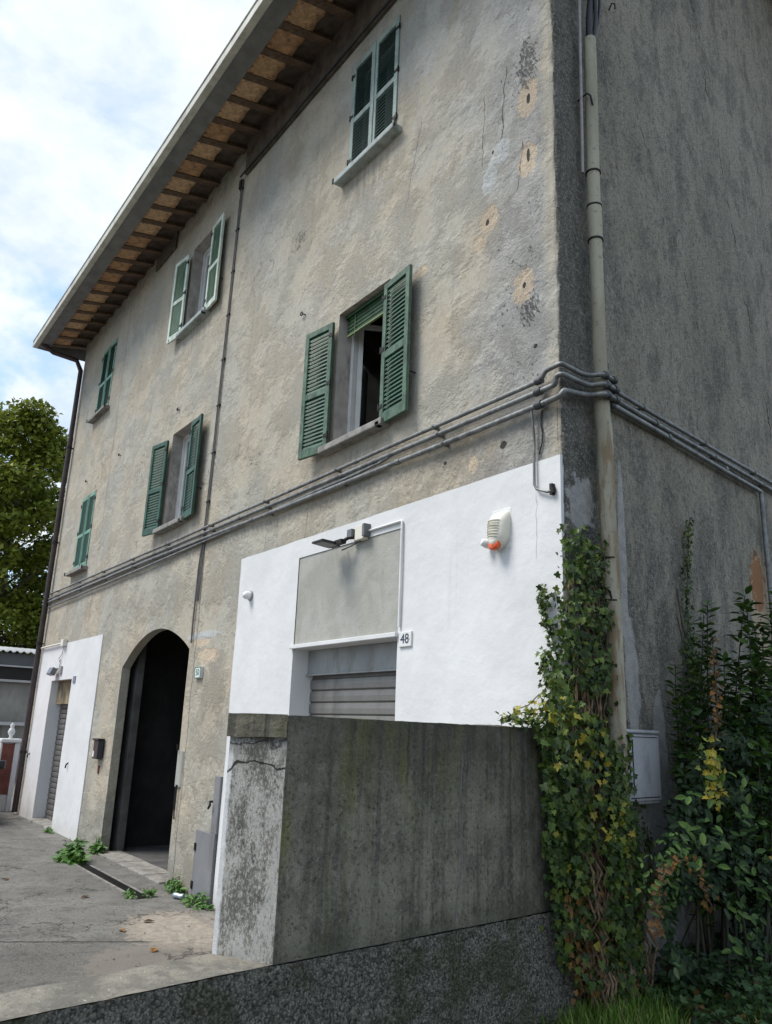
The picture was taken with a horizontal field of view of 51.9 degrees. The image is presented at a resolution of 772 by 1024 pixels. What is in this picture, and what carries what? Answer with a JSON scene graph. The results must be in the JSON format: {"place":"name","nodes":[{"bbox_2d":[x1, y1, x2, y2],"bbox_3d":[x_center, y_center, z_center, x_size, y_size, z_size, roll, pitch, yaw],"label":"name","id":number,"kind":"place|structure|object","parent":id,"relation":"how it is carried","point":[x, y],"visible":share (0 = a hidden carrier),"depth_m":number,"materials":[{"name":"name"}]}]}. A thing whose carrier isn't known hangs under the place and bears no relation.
{"place":"outdoors","nodes":[
{"label":"outdoors","id":0,"kind":"place"},
{"bbox_2d":[0,760,5,768],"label":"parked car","id":1,"kind":"object","parent":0,"point":[2,764],"visible":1,"depth_m":15.41,"materials":[{"name":"grey paint"}]},
{"bbox_2d":[0,780,215,993],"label":"street","id":2,"kind":"structure","parent":0,"point":[40,883],"depth_m":7.81,"materials":[{"name":"concrete"}]},
{"bbox_2d":[0,723,21,810],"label":"gate post","id":3,"kind":"object","parent":2,"relation":"on","point":[5,801],"visible":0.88,"depth_m":16.57,"materials":[{"name":"white paint"}]},
{"bbox_2d":[0,743,14,793],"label":"garden gate","id":4,"kind":"structure","parent":3,"relation":"attached to","point":[7,753],"depth_m":16.54,"materials":[{"name":"brown paint"}]},
{"bbox_2d":[0,646,35,779],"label":"neighbour shed","id":5,"kind":"structure","parent":2,"relation":"on","point":[16,670],"depth_m":24.89,"materials":[{"name":"grey metal"}]},
{"bbox_2d":[0,521,51,653],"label":"tree","id":6,"kind":"object","parent":2,"relation":"on","point":[15,577],"visible":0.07,"depth_m":42.24,"materials":[{"name":"green plant"}]},
{"bbox_2d":[0,396,72,654],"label":"tree","id":7,"kind":"object","parent":2,"relation":"on","point":[37,456],"visible":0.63,"depth_m":38.50,"materials":[{"name":"green plant"}]},
{"bbox_2d":[42,827,53,833],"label":"weed","id":8,"kind":"object","parent":2,"relation":"on","point":[48,830],"visible":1,"depth_m":13.54,"materials":[{"name":"green plant"}]},
{"bbox_2d":[50,837,91,864],"bbox_3d":[-4.381,4.738,10.973,0.439,0.408,1.051,13,-19,-34],"label":"weed","id":9,"kind":"object","parent":2,"relation":"on","point":[71,852],"visible":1,"depth_m":10.88,"materials":[{"name":"green plant"}]},
{"bbox_2d":[87,835,107,854],"bbox_3d":[-4.262,4.912,11.697,0.276,0.280,0.551,13,-19,-34],"label":"weed","id":10,"kind":"object","parent":2,"relation":"on","point":[96,847],"visible":0.91,"depth_m":11.67,"materials":[{"name":"green plant"}]},
{"bbox_2d":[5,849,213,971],"bbox_3d":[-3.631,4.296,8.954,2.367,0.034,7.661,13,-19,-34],"label":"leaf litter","id":11,"kind":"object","parent":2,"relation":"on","point":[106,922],"visible":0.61,"depth_m":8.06,"materials":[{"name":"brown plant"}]},
{"bbox_2d":[73,862,152,899],"bbox_3d":[-3.597,4.595,10.004,0.200,0.032,3.100,13,-19,-34],"label":"drain grate","id":12,"kind":"object","parent":2,"relation":"on","point":[109,879],"visible":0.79,"depth_m":9.68,"materials":[{"name":"metal"}]},
{"bbox_2d":[122,887,136,898],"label":"weed","id":13,"kind":"object","parent":2,"relation":"on","point":[128,894],"visible":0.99,"depth_m":8.84,"materials":[{"name":"green plant"}]},
{"bbox_2d":[0,954,272,1023],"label":"wall","id":14,"kind":"structure","parent":2,"relation":"on","point":[186,991],"depth_m":3.00,"materials":[{"name":"concrete"}]},
{"bbox_2d":[141,887,157,898],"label":"weed","id":15,"kind":"object","parent":2,"relation":"on","point":[150,892],"visible":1,"depth_m":8.93,"materials":[{"name":"green plant"}]},
{"bbox_2d":[164,874,186,893],"bbox_3d":[-2.489,4.351,9.241,0.224,0.239,0.521,13,-19,-34],"label":"weed","id":16,"kind":"object","parent":2,"relation":"on","point":[180,888],"visible":0.99,"depth_m":9.21,"materials":[{"name":"green plant"}]},
{"bbox_2d":[172,892,184,899],"bbox_3d":[-2.308,4.279,8.827,0.150,0.066,0.064,-6,-18,28],"label":"drink can","id":17,"kind":"object","parent":2,"relation":"on","point":[175,895],"visible":0.96,"depth_m":8.81,"materials":[{"name":"metal"}]},
{"bbox_2d":[180,892,213,909],"bbox_3d":[-2.063,4.200,8.546,0.253,0.208,0.688,13,-19,-34],"label":"weed","id":18,"kind":"object","parent":2,"relation":"on","point":[191,897],"visible":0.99,"depth_m":8.54,"materials":[{"name":"green plant"}]},
{"bbox_2d":[190,776,222,904],"bbox_3d":[-2.035,3.656,8.902,0.092,1.330,0.530,13,-19,-34],"label":"grey cabinet","id":19,"kind":"object","parent":2,"relation":"on","point":[204,861],"visible":0.79,"depth_m":8.82,"materials":[{"name":"metal"}]},
{"bbox_2d":[14,0,771,1009],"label":"old house","id":20,"kind":"structure","parent":2,"relation":"on","point":[412,240],"depth_m":8.29,"materials":[{"name":"paint"}]},
{"bbox_2d":[11,343,82,811],"bbox_3d":[-7.668,1.044,17.120,1.018,10.217,0.134,7,-16,-18],"label":"downpipe","id":21,"kind":"object","parent":20,"relation":"attached to","point":[39,644],"visible":1,"depth_m":17.10,"materials":[{"name":"black metal"}]},
{"bbox_2d":[46,666,62,675],"bbox_3d":[-6.409,3.078,15.340,0.194,0.180,0.500,13,-19,-34],"label":"floodlight","id":22,"kind":"object","parent":20,"relation":"attached to","point":[51,671],"visible":1,"depth_m":15.28,"materials":[{"name":"white plastic"}]},
{"bbox_2d":[41,639,67,665],"bbox_3d":[-6.734,2.881,15.947,0.080,0.522,1.840,13,-19,-34],"label":"white wall conduit","id":23,"kind":"object","parent":20,"relation":"attached to","point":[63,643],"depth_m":15.37,"materials":[{"name":"beige plastic"}]},
{"bbox_2d":[92,738,104,758],"bbox_3d":[-4.539,3.723,12.468,0.110,0.310,0.300,13,-19,-34],"label":"mailbox","id":24,"kind":"object","parent":20,"relation":"attached to","point":[98,748],"visible":1,"depth_m":12.39,"materials":[{"name":"black plastic"}]},
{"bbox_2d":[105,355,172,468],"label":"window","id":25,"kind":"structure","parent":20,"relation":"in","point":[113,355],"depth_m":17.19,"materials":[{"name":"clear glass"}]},
{"bbox_2d":[175,750,183,787],"bbox_3d":[-2.586,3.211,9.906,0.024,0.440,0.172,13,-19,-34],"label":"cement boss","id":26,"kind":"object","parent":20,"relation":"attached to","point":[179,768],"visible":1,"depth_m":9.89,"materials":[{"name":"grey concrete"}]},
{"bbox_2d":[173,744,178,818],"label":"cut wires","id":27,"kind":"object","parent":26,"relation":"hanging from","point":[175,796],"visible":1,"depth_m":9.79,"materials":[{"name":"black metal"}]},
{"bbox_2d":[175,429,195,518],"bbox_3d":[-2.913,-0.521,12.060,0.140,1.550,0.940,13,-19,-34],"label":"window","id":28,"kind":"structure","parent":20,"relation":"in","point":[184,458],"depth_m":12.38,"materials":[{"name":"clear glass"}]},
{"bbox_2d":[194,667,203,678],"bbox_3d":[-2.352,2.017,9.949,0.038,0.140,0.190,13,-19,-34],"label":"number plate","id":29,"kind":"object","parent":20,"relation":"attached to","point":[198,672],"visible":1,"depth_m":9.91,"materials":[{"name":"tile"}]},
{"bbox_2d":[197,246,214,312],"bbox_3d":[-2.792,-3.720,12.940,0.140,1.570,0.940,13,-19,-34],"label":"window","id":30,"kind":"structure","parent":20,"relation":"in","point":[203,285],"depth_m":13.29,"materials":[{"name":"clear glass"}]},
{"bbox_2d":[190,179,243,642],"bbox_3d":[-2.354,-1.667,11.161,0.045,6.963,0.255,13,-19,-34],"label":"vertical conduit","id":31,"kind":"object","parent":20,"relation":"attached to","point":[213,452],"visible":0.98,"depth_m":11.06,"materials":[{"name":"black metal"}]},
{"bbox_2d":[47,456,391,608],"bbox_3d":[-3.648,0.786,12.178,0.035,0.210,12.602,13,-19,-34],"label":"conduit","id":32,"kind":"object","parent":20,"relation":"attached to","point":[319,489],"visible":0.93,"depth_m":10.10,"materials":[{"name":"grey metal"}]},
{"bbox_2d":[243,591,252,600],"bbox_3d":[-1.600,0.960,9.136,0.100,0.120,0.120,13,-19,-34],"label":"wall sensor","id":33,"kind":"object","parent":20,"relation":"attached to","point":[248,595],"depth_m":9.11,"materials":[{"name":"white plastic"}]},
{"bbox_2d":[240,0,390,177],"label":"eaves cable","id":34,"kind":"object","parent":20,"relation":"attached to","point":[324,76],"visible":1,"depth_m":10.16,"materials":[{"name":"black plastic"}]},
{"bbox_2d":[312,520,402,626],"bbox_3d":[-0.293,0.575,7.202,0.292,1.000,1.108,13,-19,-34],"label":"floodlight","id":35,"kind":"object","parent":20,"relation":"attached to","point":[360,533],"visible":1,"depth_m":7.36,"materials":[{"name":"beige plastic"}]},
{"bbox_2d":[399,631,412,646],"bbox_3d":[0.164,1.062,6.618,0.024,0.125,0.170,13,-19,-34],"label":"number plate","id":36,"kind":"object","parent":20,"relation":"attached to","point":[406,639],"visible":1,"depth_m":6.60,"materials":[{"name":"ceramic"}]},
{"bbox_2d":[42,388,771,619],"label":"conduit","id":37,"kind":"object","parent":20,"relation":"attached to","point":[615,400],"visible":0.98,"depth_m":7.19,"materials":[{"name":"plastic"}]},
{"bbox_2d":[42,371,771,601],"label":"conduit","id":38,"kind":"object","parent":20,"relation":"attached to","point":[605,384],"visible":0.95,"depth_m":6.98,"materials":[{"name":"plastic"}]},
{"bbox_2d":[43,361,771,596],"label":"conduit","id":39,"kind":"object","parent":20,"relation":"attached to","point":[606,375],"visible":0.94,"depth_m":7.03,"materials":[{"name":"plastic"}]},
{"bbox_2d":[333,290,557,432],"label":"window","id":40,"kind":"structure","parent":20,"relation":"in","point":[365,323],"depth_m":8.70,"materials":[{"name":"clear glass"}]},
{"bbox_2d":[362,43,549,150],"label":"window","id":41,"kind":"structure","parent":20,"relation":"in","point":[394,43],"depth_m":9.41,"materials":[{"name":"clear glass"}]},
{"bbox_2d":[480,507,510,550],"bbox_3d":[0.805,0.134,5.918,0.122,0.331,0.256,13,-19,-34],"label":"alarm siren","id":42,"kind":"object","parent":20,"relation":"attached to","point":[499,530],"visible":1,"depth_m":5.84,"materials":[{"name":"beige plastic"}]},
{"bbox_2d":[530,410,550,492],"bbox_3d":[1.116,-0.446,5.706,0.040,0.675,0.177,13,-19,-34],"label":"drop cable","id":43,"kind":"object","parent":20,"relation":"attached to","point":[534,459],"visible":1,"depth_m":5.75,"materials":[{"name":"grey plastic"}]},
{"bbox_2d":[539,411,542,453],"bbox_3d":[1.130,-0.581,5.783,0.013,0.333,0.046,13,-19,-34],"label":"loose wire","id":44,"kind":"object","parent":20,"relation":"attached to","point":[542,432],"visible":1,"depth_m":5.76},
{"bbox_2d":[549,483,555,495],"bbox_3d":[1.168,-0.161,5.553,0.038,0.080,0.038,13,-19,-34],"label":"cable bracket","id":45,"kind":"object","parent":20,"relation":"attached to","point":[552,488],"visible":1,"depth_m":5.54,"materials":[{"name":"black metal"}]},
{"bbox_2d":[494,524,657,1011],"bbox_3d":[1.202,1.567,5.158,1.727,3.054,0.844,13,-19,-34],"label":"ivy","id":46,"kind":"object","parent":20,"relation":"attached to","point":[586,877],"visible":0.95,"depth_m":4.84,"materials":[{"name":"green plant"}]},
{"bbox_2d":[578,0,583,173],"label":"cable","id":47,"kind":"object","parent":20,"relation":"attached to","point":[580,89],"visible":1,"depth_m":6.61,"materials":[{"name":"grey plastic"}]},
{"bbox_2d":[586,0,592,35],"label":"cable","id":48,"kind":"object","parent":20,"relation":"attached to","point":[589,19],"visible":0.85,"depth_m":6.85,"materials":[{"name":"grey plastic"}]},
{"bbox_2d":[593,0,597,36],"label":"cable","id":49,"kind":"object","parent":20,"relation":"attached to","point":[595,11],"visible":0.85,"depth_m":6.88,"materials":[{"name":"grey plastic"}]},
{"bbox_2d":[597,0,600,29],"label":"cable","id":50,"kind":"object","parent":20,"relation":"attached to","point":[599,7],"visible":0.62,"depth_m":6.96,"materials":[{"name":"grey plastic"}]},
{"bbox_2d":[577,35,636,1000],"bbox_3d":[1.600,-0.487,5.819,0.166,7.440,0.150,13,-19,-34],"label":"corner pipe","id":51,"kind":"object","parent":20,"relation":"attached to","point":[606,489],"visible":0.77,"depth_m":5.80,"materials":[{"name":"grey metal"}]},
{"bbox_2d":[627,729,661,804],"bbox_3d":[1.729,1.749,5.449,0.450,0.485,0.118,16,-21,-42],"label":"meter box","id":52,"kind":"object","parent":20,"relation":"attached to","point":[645,743],"visible":0.61,"depth_m":5.43,"materials":[{"name":"grey plastic"}]},
{"bbox_2d":[671,517,706,723],"bbox_3d":[2.414,0.855,6.337,0.138,1.777,0.604,-12,-21,41],"label":"climbing vine","id":53,"kind":"object","parent":20,"relation":"attached to","point":[690,652],"visible":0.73,"depth_m":6.33,"materials":[{"name":"green plant"}]},
{"bbox_2d":[210,713,583,1023],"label":"garden wall","id":54,"kind":"structure","parent":2,"relation":"on","point":[374,871],"depth_m":3.82,"materials":[{"name":"concrete"}]},
{"bbox_2d":[0,0,254,644],"label":"sky","id":55,"kind":"structure","parent":0,"point":[91,91],"materials":[{"name":"white"}]},
{"bbox_2d":[566,952,771,1023],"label":"garden ground","id":56,"kind":"structure","parent":0,"point":[716,1022],"depth_m":4.76,"materials":[{"name":"green plant"}]},
{"bbox_2d":[528,985,690,1023],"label":"grass tuft","id":57,"kind":"object","parent":56,"relation":"on","point":[633,1012],"visible":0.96,"depth_m":4.47,"materials":[{"name":"green plant"}]},
{"bbox_2d":[616,925,771,1023],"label":"ground ivy","id":58,"kind":"object","parent":56,"relation":"on","point":[684,997],"visible":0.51,"depth_m":4.84,"materials":[{"name":"green plant"}]},
{"bbox_2d":[663,600,760,994],"bbox_3d":[2.272,1.896,5.586,0.650,2.620,0.806,2,-15,2],"label":"tall shrub","id":59,"kind":"object","parent":56,"relation":"on","point":[705,925],"visible":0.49,"depth_m":5.51,"materials":[{"name":"green plant"}]},
{"bbox_2d":[656,688,771,987],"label":"laurel bush","id":60,"kind":"object","parent":56,"relation":"on","point":[686,967],"visible":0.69,"depth_m":5.13,"materials":[{"name":"green plant"}]},
{"bbox_2d":[625,637,728,941],"bbox_3d":[1.935,1.633,4.975,0.256,1.815,1.515,-13,-21,43],"label":"bramble","id":61,"kind":"object","parent":60,"relation":"attached to","point":[713,764],"visible":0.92,"depth_m":4.76,"materials":[{"name":"green plant"}]},
{"bbox_2d":[710,585,771,985],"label":"tall shrub","id":62,"kind":"object","parent":56,"relation":"on","point":[752,676],"visible":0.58,"depth_m":5.88,"materials":[{"name":"green plant"}]}
]}

